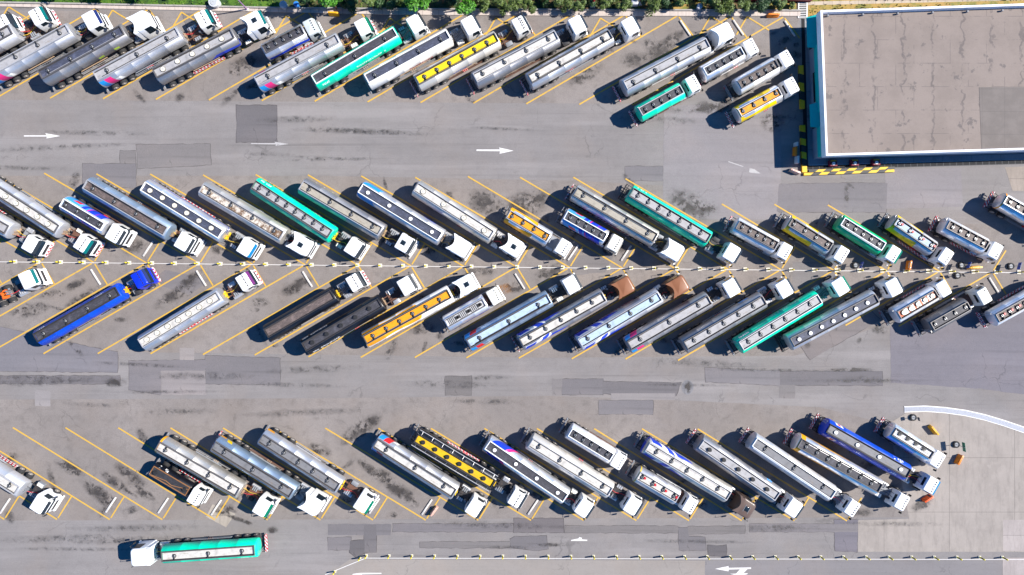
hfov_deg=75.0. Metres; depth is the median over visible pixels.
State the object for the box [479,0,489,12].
shrub
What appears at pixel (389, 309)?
bay line
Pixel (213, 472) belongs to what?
tanker truck
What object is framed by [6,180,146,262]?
bay line
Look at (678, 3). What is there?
shrub
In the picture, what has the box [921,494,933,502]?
barrier
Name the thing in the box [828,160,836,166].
hose cabinet
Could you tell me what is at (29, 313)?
oil stain
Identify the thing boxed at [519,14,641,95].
tanker truck
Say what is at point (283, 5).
drum
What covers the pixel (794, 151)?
barrier
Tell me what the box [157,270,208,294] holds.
asphalt patch
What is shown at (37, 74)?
bay line
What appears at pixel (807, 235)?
tanker truck
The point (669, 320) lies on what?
tanker truck
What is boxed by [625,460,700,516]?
tanker truck
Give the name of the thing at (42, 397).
asphalt patch
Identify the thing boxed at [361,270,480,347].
tanker truck
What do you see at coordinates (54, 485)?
bay line
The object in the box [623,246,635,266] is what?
bay line
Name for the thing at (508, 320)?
tanker truck
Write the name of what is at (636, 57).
oil stain
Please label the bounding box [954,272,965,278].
signpost
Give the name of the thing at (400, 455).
tanker truck
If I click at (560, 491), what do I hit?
tanker truck
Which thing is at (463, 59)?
tanker truck
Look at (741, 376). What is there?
asphalt patch
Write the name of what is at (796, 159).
barrier
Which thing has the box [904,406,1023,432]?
kerb
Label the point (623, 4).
shrub
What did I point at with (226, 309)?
bay line
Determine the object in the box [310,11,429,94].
tanker truck
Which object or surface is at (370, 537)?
asphalt patch
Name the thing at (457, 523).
patch seam
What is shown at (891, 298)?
bay line
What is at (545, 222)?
bay line
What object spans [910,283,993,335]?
tanker truck
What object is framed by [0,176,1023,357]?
bay paving
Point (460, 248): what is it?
tanker truck
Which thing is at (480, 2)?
shrub
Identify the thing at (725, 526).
patch seam
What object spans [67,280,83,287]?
oil stain
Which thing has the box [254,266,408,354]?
bay line
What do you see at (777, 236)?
bay line
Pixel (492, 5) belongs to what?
grass tufts
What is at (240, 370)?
asphalt patch
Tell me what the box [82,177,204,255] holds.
tanker truck
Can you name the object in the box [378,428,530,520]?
bay line
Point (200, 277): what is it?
wheel stop
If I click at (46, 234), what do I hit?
bay line
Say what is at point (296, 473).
bay line
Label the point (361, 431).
oil stain
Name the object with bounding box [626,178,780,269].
bay line
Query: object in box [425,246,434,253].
oil stain
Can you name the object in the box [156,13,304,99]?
bay line
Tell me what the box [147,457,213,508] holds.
truck
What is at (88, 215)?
tanker truck
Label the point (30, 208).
tanker truck
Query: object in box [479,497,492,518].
bay line
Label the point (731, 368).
patch seam
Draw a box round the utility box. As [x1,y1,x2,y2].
[631,0,637,6]
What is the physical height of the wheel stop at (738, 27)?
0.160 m
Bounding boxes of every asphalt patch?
[0,327,117,371]
[0,375,119,383]
[30,64,74,84]
[35,390,50,405]
[82,163,135,187]
[120,150,135,162]
[129,360,205,394]
[136,144,210,168]
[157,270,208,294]
[161,370,205,394]
[180,347,194,359]
[183,14,197,27]
[205,356,279,384]
[236,105,276,142]
[328,523,390,534]
[328,537,350,549]
[332,280,398,314]
[349,540,364,556]
[364,525,376,552]
[393,523,512,531]
[420,541,509,547]
[445,376,471,395]
[510,536,547,550]
[514,518,563,532]
[562,379,602,394]
[565,254,613,274]
[565,525,677,532]
[599,400,652,414]
[602,381,680,395]
[611,393,674,399]
[625,166,662,180]
[663,102,780,219]
[678,527,705,550]
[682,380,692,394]
[688,526,744,533]
[705,368,779,385]
[708,545,726,555]
[750,523,857,531]
[777,183,887,212]
[779,385,794,398]
[780,371,882,385]
[788,310,879,359]
[792,261,833,319]
[834,520,857,551]
[885,168,962,208]
[890,309,1023,393]
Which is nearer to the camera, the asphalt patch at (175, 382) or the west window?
the west window
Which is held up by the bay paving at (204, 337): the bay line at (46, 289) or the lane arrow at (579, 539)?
the bay line at (46, 289)
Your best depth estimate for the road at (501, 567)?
91.99 m
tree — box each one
[298,0,309,5]
[316,0,342,9]
[362,0,375,8]
[403,0,430,11]
[455,0,475,14]
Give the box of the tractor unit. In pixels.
[0,266,52,306]
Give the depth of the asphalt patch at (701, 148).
91.99 m
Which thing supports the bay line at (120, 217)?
on the bay paving at (204, 337)
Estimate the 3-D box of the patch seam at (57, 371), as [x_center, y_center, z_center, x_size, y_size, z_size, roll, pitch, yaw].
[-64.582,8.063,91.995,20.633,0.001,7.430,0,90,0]
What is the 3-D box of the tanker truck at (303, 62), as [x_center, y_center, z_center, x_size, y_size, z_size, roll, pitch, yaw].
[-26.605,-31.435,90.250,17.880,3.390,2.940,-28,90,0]
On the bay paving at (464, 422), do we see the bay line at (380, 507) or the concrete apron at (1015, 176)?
the bay line at (380, 507)
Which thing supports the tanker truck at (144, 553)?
on the ground at (570, 141)
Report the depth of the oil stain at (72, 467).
91.98 m
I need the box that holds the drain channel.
[801,18,807,164]
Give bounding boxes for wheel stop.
[0,498,10,513]
[90,269,100,284]
[105,497,116,512]
[142,241,153,256]
[157,498,168,512]
[196,241,206,256]
[196,270,206,285]
[210,500,221,514]
[302,271,312,286]
[369,498,379,513]
[421,499,431,514]
[515,273,524,288]
[527,499,538,514]
[567,245,578,260]
[621,245,631,260]
[680,20,690,35]
[733,20,743,34]
[784,20,795,35]
[988,277,999,292]
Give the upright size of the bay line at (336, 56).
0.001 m
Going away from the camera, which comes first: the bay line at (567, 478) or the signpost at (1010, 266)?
the signpost at (1010, 266)
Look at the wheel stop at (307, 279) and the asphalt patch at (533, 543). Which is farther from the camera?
the asphalt patch at (533, 543)
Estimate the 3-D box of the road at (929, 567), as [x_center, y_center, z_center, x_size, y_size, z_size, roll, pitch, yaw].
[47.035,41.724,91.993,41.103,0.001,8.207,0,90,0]
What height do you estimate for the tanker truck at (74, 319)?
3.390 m
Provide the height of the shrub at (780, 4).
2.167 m
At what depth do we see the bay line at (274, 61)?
91.97 m
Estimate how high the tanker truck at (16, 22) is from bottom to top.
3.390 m
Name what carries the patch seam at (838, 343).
on the bay paving at (204, 337)
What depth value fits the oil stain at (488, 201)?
91.98 m
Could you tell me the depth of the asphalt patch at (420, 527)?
91.99 m
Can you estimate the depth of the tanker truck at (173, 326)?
89.03 m
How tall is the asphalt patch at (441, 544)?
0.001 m
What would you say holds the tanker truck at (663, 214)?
on the bay paving at (204, 337)
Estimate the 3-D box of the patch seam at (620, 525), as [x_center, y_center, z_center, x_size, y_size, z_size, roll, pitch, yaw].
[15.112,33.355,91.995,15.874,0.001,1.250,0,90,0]
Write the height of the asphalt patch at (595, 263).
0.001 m
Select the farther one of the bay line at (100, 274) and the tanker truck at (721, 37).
the bay line at (100, 274)
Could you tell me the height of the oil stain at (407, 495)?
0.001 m
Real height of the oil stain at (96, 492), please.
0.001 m
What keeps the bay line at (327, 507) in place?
on the bay paving at (464, 422)
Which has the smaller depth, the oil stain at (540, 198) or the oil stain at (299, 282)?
the oil stain at (299, 282)
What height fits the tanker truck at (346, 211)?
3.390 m
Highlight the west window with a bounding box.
[813,72,815,101]
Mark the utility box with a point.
(635, 3)
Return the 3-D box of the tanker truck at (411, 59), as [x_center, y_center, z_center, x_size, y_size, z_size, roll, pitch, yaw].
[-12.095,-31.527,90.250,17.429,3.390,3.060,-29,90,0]
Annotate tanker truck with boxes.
[0,4,61,58]
[0,8,112,88]
[0,11,26,30]
[0,175,105,256]
[0,210,54,257]
[0,455,64,516]
[33,266,160,345]
[37,9,164,89]
[59,195,137,247]
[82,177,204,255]
[93,7,222,91]
[130,533,267,567]
[137,268,263,350]
[140,179,264,261]
[152,8,275,88]
[154,432,280,519]
[198,181,319,259]
[210,431,331,518]
[250,178,369,261]
[253,15,378,96]
[257,425,378,515]
[260,15,326,64]
[263,269,370,340]
[298,178,418,257]
[301,272,420,354]
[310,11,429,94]
[357,181,474,261]
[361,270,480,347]
[362,13,482,93]
[371,429,487,519]
[410,12,532,96]
[410,424,528,510]
[411,180,526,261]
[439,283,505,332]
[461,271,583,351]
[466,13,589,94]
[479,430,596,520]
[500,206,573,259]
[511,272,636,351]
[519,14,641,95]
[520,427,644,517]
[555,207,625,255]
[558,417,629,472]
[565,184,685,265]
[568,271,690,351]
[612,21,736,101]
[616,274,742,354]
[618,184,742,266]
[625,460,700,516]
[628,72,702,126]
[633,431,758,521]
[671,275,795,354]
[685,429,804,519]
[691,35,760,85]
[723,47,795,100]
[723,216,794,263]
[724,273,850,355]
[725,74,801,127]
[738,427,862,519]
[772,213,851,267]
[774,273,903,351]
[782,428,911,513]
[809,413,940,496]
[823,212,902,266]
[873,417,946,470]
[876,213,955,269]
[878,276,952,325]
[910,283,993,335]
[927,216,1004,263]
[975,286,1023,327]
[983,192,1023,229]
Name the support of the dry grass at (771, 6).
on the soil
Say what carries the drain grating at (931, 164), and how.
on the ground at (570, 141)
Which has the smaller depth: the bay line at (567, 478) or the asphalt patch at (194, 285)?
the bay line at (567, 478)
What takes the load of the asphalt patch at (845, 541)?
on the ground at (570, 141)
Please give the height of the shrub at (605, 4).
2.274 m
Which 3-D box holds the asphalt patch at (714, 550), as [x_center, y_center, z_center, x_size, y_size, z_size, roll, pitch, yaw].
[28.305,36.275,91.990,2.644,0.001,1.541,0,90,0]
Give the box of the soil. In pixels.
[280,0,797,8]
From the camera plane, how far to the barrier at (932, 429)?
91.46 m
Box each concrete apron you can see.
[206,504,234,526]
[858,412,1023,551]
[1003,520,1023,550]
[1003,558,1023,574]
[1005,166,1023,190]
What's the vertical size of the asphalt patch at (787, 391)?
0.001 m
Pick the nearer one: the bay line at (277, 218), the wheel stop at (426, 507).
the wheel stop at (426, 507)
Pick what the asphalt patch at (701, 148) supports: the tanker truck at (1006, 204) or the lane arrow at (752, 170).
the lane arrow at (752, 170)
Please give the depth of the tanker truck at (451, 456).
88.99 m
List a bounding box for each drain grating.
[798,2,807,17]
[807,160,1023,169]
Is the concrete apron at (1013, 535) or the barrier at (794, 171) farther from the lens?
the concrete apron at (1013, 535)
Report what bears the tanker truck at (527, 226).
on the bay paving at (204, 337)
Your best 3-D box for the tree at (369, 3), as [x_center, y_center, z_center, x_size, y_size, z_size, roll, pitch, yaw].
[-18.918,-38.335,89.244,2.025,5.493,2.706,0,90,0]
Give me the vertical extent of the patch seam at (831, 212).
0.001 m
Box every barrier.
[328,11,339,16]
[430,505,437,515]
[766,13,779,17]
[788,168,800,174]
[792,146,796,155]
[794,156,798,163]
[905,261,911,269]
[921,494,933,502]
[927,424,938,434]
[954,454,963,464]
[966,266,982,269]
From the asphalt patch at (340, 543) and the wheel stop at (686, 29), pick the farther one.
the asphalt patch at (340, 543)
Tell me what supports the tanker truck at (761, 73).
on the bay paving at (207, 85)
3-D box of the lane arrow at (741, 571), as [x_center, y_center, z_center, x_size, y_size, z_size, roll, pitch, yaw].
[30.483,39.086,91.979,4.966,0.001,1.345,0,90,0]
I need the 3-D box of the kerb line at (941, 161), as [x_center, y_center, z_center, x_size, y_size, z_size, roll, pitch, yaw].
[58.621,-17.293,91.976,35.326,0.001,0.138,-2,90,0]
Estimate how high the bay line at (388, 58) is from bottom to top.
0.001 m
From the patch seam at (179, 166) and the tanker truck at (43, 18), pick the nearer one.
the tanker truck at (43, 18)
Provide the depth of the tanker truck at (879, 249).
89.20 m
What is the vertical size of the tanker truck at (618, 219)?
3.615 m
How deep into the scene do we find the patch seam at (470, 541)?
91.99 m
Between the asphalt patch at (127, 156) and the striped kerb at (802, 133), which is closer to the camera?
the striped kerb at (802, 133)
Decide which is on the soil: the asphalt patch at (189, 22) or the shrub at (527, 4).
the shrub at (527, 4)
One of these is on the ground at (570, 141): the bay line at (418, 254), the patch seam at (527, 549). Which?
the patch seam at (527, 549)
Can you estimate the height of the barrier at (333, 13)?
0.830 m
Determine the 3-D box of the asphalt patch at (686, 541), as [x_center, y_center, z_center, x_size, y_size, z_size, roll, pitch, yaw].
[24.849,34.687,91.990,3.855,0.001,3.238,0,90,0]
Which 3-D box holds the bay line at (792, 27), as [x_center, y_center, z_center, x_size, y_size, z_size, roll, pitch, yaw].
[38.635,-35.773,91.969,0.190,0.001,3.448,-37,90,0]
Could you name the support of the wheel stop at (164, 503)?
on the bay paving at (464, 422)
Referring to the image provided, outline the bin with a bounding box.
[293,1,299,7]
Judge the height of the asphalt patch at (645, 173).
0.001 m
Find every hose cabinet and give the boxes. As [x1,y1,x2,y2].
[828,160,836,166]
[849,159,858,165]
[870,159,879,165]
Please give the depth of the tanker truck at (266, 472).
88.92 m
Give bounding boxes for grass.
[0,0,279,6]
[664,1,706,8]
[767,2,795,8]
[808,0,1023,16]
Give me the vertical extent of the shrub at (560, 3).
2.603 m
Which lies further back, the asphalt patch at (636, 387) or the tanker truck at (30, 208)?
the asphalt patch at (636, 387)
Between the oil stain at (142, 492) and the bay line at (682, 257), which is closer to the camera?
the bay line at (682, 257)
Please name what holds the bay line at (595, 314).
on the bay paving at (204, 337)
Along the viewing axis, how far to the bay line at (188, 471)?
91.97 m
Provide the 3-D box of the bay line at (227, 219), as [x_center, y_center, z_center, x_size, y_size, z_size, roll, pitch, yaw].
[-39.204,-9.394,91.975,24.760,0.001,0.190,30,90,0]
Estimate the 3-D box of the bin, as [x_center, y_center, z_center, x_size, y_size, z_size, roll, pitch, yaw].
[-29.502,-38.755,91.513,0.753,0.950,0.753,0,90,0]
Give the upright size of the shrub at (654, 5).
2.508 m
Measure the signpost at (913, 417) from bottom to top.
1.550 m
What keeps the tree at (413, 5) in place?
on the soil
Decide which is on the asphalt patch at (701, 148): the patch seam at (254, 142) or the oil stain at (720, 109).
the oil stain at (720, 109)
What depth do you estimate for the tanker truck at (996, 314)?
89.33 m
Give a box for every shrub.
[338,0,347,8]
[345,0,357,13]
[373,0,387,9]
[385,0,397,9]
[397,0,403,5]
[446,0,460,5]
[472,0,482,5]
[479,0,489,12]
[492,0,507,15]
[505,0,521,11]
[522,0,536,13]
[540,0,549,7]
[552,0,573,12]
[572,0,586,11]
[589,0,597,7]
[599,0,612,9]
[615,0,632,11]
[638,0,646,5]
[645,0,660,16]
[660,0,672,8]
[673,0,684,6]
[698,0,707,5]
[708,0,723,12]
[718,0,734,15]
[737,0,750,11]
[750,0,767,12]
[763,0,778,6]
[776,0,786,10]
[789,1,794,8]
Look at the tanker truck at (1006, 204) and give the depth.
89.45 m
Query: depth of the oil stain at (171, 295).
91.97 m
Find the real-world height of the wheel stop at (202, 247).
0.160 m
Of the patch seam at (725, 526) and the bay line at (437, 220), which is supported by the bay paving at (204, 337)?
the bay line at (437, 220)
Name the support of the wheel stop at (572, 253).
on the bay paving at (204, 337)
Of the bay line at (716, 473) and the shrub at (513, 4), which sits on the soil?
the shrub at (513, 4)
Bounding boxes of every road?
[328,559,704,574]
[705,560,1001,574]
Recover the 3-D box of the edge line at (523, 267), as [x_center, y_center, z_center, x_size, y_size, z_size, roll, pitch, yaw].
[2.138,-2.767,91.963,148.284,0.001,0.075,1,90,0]
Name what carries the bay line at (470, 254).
on the bay paving at (204, 337)
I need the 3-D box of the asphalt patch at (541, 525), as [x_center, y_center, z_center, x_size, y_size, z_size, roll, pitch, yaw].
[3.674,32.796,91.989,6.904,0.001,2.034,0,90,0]
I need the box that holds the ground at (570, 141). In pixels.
[0,7,1023,574]
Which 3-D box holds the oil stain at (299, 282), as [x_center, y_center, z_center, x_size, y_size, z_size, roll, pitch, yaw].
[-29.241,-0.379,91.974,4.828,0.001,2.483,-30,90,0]
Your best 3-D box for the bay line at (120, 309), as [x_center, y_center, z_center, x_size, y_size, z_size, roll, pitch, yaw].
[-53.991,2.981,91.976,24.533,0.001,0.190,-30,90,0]
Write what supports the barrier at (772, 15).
on the pavement at (574, 13)
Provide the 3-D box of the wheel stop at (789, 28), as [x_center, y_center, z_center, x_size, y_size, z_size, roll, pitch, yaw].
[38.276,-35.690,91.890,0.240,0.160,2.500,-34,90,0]
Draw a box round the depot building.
[806,4,1023,158]
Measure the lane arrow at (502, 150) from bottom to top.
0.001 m
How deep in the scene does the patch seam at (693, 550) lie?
92.00 m
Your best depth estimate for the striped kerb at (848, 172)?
91.69 m
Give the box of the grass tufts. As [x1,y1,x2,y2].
[4,0,1016,14]
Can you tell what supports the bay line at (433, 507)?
on the bay paving at (464, 422)
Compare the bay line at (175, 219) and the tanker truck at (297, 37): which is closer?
the tanker truck at (297, 37)
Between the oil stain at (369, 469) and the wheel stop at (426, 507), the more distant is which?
the oil stain at (369, 469)
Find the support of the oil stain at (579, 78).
on the bay paving at (207, 85)
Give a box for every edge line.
[40,262,1016,272]
[428,558,1023,559]
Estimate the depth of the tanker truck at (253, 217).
88.81 m
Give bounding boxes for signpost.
[852,262,863,268]
[910,414,919,420]
[953,441,965,451]
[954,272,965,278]
[958,262,971,268]
[1007,262,1021,269]
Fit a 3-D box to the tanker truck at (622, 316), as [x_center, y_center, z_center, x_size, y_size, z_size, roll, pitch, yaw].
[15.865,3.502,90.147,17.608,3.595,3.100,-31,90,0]
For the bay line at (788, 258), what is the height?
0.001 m
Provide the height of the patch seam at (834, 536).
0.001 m
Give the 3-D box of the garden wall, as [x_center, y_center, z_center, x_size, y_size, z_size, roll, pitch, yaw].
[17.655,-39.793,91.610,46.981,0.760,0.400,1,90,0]
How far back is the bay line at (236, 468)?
91.97 m
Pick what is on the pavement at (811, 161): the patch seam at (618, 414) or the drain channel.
the drain channel
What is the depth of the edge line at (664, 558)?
91.96 m
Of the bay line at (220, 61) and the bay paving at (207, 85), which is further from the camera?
the bay paving at (207, 85)
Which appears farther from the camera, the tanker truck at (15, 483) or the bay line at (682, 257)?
the bay line at (682, 257)
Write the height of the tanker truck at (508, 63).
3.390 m
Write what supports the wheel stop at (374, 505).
on the bay paving at (464, 422)
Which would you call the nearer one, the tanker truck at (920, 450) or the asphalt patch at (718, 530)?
the tanker truck at (920, 450)
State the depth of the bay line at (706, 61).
91.97 m
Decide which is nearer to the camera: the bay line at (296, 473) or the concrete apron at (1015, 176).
the bay line at (296, 473)
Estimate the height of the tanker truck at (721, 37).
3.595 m
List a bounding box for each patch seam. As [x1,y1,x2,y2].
[0,375,120,384]
[1,327,118,372]
[82,163,136,187]
[119,150,135,163]
[128,359,205,394]
[136,143,211,168]
[205,355,280,384]
[236,104,277,142]
[392,523,513,532]
[419,541,510,548]
[510,535,548,550]
[513,518,563,532]
[564,525,675,533]
[598,400,653,414]
[606,381,681,395]
[678,527,706,550]
[689,525,745,534]
[704,367,776,385]
[749,523,834,532]
[788,311,879,359]
[791,182,886,212]
[796,370,882,385]
[834,519,857,552]
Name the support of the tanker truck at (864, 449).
on the concrete apron at (975, 501)
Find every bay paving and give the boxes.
[0,11,798,103]
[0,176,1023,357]
[0,396,908,520]
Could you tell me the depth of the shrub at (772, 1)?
90.49 m
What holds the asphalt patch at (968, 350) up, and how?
on the ground at (570, 141)
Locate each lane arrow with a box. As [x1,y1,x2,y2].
[24,133,57,137]
[251,142,285,145]
[353,573,380,574]
[476,148,512,153]
[571,537,586,540]
[717,566,750,574]
[749,168,758,172]
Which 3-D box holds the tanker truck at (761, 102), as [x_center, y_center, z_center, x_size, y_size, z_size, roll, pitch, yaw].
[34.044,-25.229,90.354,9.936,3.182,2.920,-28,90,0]
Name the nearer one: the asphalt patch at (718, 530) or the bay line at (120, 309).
the bay line at (120, 309)
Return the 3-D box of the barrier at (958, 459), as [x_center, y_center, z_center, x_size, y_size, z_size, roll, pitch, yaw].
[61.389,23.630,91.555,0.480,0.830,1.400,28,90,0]
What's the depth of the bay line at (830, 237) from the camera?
91.97 m
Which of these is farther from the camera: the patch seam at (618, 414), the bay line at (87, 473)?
the patch seam at (618, 414)
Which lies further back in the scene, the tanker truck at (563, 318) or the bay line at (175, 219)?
the bay line at (175, 219)
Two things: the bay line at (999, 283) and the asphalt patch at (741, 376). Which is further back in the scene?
the asphalt patch at (741, 376)
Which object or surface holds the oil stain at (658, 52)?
on the bay paving at (207, 85)
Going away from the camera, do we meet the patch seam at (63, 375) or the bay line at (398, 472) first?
the bay line at (398, 472)
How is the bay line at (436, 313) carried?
on the bay paving at (204, 337)
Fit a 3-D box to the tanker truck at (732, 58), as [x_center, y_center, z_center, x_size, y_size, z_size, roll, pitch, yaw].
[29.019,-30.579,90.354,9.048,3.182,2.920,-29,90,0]
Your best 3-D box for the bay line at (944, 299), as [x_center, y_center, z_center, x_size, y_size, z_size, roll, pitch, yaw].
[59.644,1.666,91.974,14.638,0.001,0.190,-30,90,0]
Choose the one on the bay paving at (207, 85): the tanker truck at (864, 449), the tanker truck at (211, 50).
the tanker truck at (211, 50)
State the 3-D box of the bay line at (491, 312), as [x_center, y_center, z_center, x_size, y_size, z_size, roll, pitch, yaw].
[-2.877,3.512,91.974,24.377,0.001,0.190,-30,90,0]
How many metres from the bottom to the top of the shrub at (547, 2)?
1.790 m
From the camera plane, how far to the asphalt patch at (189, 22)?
91.99 m
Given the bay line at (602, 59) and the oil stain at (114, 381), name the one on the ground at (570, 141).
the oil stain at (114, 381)
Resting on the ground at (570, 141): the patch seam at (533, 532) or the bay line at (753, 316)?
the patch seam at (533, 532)
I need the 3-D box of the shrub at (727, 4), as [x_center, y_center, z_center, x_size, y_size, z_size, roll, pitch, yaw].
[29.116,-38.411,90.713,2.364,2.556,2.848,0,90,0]
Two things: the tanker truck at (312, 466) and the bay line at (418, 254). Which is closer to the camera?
the tanker truck at (312, 466)
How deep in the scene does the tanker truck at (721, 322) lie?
88.93 m
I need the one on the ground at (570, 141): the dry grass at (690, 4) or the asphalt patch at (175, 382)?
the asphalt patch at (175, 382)
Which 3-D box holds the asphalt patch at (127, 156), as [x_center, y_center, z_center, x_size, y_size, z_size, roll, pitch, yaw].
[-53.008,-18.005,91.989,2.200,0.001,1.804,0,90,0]
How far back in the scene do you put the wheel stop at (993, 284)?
91.81 m
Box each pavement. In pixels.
[0,3,799,15]
[801,19,1023,164]
[808,0,1008,4]
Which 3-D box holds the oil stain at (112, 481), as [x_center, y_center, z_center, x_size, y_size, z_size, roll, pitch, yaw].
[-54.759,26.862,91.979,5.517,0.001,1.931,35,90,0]
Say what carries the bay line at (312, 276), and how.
on the bay paving at (204, 337)
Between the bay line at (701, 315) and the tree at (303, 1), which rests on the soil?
the tree at (303, 1)
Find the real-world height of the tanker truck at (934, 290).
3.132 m
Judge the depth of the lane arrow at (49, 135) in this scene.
91.98 m
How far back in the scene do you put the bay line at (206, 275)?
91.97 m
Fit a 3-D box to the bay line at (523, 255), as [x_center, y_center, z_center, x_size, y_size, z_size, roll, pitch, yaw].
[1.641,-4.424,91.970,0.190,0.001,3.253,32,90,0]
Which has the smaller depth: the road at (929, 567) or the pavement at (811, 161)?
the pavement at (811, 161)
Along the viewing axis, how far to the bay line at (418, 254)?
91.97 m
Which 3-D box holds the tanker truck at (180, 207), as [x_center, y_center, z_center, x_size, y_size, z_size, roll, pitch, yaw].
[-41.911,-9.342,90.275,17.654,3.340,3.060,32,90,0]
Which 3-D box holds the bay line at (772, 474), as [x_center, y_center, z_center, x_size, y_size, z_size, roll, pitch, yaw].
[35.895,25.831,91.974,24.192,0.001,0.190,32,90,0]
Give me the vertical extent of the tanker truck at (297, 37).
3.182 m
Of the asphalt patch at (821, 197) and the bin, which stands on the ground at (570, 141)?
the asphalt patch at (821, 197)
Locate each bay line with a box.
[0,10,147,95]
[0,207,93,262]
[0,238,40,261]
[0,263,91,315]
[0,264,37,285]
[0,264,144,346]
[0,451,109,519]
[5,496,18,517]
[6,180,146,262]
[8,7,30,19]
[13,427,161,519]
[19,496,56,519]
[43,265,196,353]
[44,173,196,261]
[50,11,199,98]
[57,496,71,517]
[65,428,214,519]
[94,264,106,284]
[96,174,252,263]
[98,265,250,353]
[103,12,250,98]
[110,496,123,517]
[118,427,267,519]
[147,241,159,260]
[150,174,304,264]
[150,265,302,353]
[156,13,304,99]
[163,496,176,517]
[170,428,320,519]
[200,242,212,261]
[200,265,212,285]
[203,174,354,263]
[203,266,354,354]
[209,14,356,99]
[216,497,229,518]
[223,428,372,519]
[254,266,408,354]
[256,174,410,265]
[262,15,408,100]
[280,431,425,519]
[306,266,318,286]
[308,174,463,265]
[308,267,461,356]
[315,15,462,101]
[321,497,334,518]
[325,428,478,519]
[361,175,514,265]
[361,268,514,357]
[367,16,515,101]
[374,497,387,518]
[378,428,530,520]
[412,244,424,264]
[412,267,424,287]
[415,177,569,267]
[415,268,567,357]
[420,16,569,102]
[427,497,440,518]
[431,428,583,520]
[464,245,477,264]
[466,269,620,357]
[468,176,622,267]
[473,16,623,102]
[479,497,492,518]
[484,428,635,520]
[517,245,529,264]
[518,269,530,288]
[518,269,672,357]
[520,177,674,268]
[526,16,677,103]
[532,497,545,518]
[537,428,688,520]
[570,246,583,265]
[572,270,725,358]
[573,177,727,268]
[579,16,729,104]
[594,428,741,520]
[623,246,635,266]
[625,270,778,358]
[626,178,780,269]
[632,17,782,105]
[637,497,650,518]
[642,428,793,520]
[676,247,688,266]
[678,271,831,360]
[690,498,703,518]
[697,429,846,520]
[722,204,833,269]
[747,16,768,30]
[774,204,885,269]
[782,248,794,268]
[784,18,799,37]
[794,272,884,324]
[828,205,938,271]
[846,272,937,325]
[899,273,990,326]
[993,250,1005,269]
[993,273,1006,293]
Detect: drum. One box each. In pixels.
[208,0,220,8]
[279,1,287,9]
[696,3,702,9]
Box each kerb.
[0,1,800,10]
[798,65,804,108]
[799,125,806,172]
[803,169,893,175]
[808,167,894,172]
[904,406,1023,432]
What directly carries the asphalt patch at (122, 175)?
on the ground at (570, 141)
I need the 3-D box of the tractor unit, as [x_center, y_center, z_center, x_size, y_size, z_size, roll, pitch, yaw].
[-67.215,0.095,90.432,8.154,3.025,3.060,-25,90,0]
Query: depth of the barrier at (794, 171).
91.42 m
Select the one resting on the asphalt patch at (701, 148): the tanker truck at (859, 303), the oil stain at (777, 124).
the oil stain at (777, 124)
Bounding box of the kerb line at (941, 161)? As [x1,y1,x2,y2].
[827,159,1023,164]
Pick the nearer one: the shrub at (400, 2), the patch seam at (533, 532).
the shrub at (400, 2)
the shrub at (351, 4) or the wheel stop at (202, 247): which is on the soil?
the shrub at (351, 4)
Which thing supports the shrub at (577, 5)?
on the soil
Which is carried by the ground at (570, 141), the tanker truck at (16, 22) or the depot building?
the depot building
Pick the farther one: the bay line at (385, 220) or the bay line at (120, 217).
the bay line at (385, 220)
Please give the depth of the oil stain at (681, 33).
91.98 m
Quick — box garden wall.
[692,0,811,1]
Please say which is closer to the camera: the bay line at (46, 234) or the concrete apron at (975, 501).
the bay line at (46, 234)
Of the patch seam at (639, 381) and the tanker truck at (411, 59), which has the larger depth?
the patch seam at (639, 381)
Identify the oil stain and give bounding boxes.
[16,304,45,314]
[61,462,80,474]
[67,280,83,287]
[72,291,97,304]
[86,483,105,498]
[106,475,123,488]
[107,379,119,385]
[118,467,140,482]
[136,485,150,495]
[160,287,188,302]
[182,273,196,283]
[216,506,232,513]
[229,516,250,523]
[235,56,255,70]
[291,278,309,290]
[345,418,369,439]
[361,462,377,476]
[378,471,390,480]
[387,481,396,491]
[398,486,414,501]
[414,324,424,332]
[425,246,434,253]
[474,192,497,212]
[508,285,520,290]
[511,194,535,214]
[534,195,545,200]
[539,265,559,277]
[574,68,590,82]
[627,55,644,64]
[650,44,672,56]
[665,32,682,45]
[673,193,704,217]
[698,104,712,110]
[713,97,735,111]
[764,116,778,130]
[832,368,865,371]
[915,502,928,509]
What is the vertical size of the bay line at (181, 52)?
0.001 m
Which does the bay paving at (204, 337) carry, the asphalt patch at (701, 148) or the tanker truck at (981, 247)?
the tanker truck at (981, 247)
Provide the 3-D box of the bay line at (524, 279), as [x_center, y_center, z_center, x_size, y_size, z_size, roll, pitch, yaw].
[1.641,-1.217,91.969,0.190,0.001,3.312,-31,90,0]
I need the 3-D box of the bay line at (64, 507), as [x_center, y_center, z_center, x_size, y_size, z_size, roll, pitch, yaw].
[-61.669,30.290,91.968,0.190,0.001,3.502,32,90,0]
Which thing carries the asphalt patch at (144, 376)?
on the ground at (570, 141)
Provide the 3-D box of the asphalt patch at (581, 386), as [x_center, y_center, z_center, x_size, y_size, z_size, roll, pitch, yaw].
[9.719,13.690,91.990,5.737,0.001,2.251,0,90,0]
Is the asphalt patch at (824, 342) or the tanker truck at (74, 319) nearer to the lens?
the tanker truck at (74, 319)
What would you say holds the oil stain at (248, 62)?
on the bay paving at (207, 85)
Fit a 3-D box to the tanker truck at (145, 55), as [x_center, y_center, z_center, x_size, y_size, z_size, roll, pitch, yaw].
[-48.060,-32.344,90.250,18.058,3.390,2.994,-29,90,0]
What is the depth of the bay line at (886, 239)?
91.97 m
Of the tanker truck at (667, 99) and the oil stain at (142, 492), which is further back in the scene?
the oil stain at (142, 492)

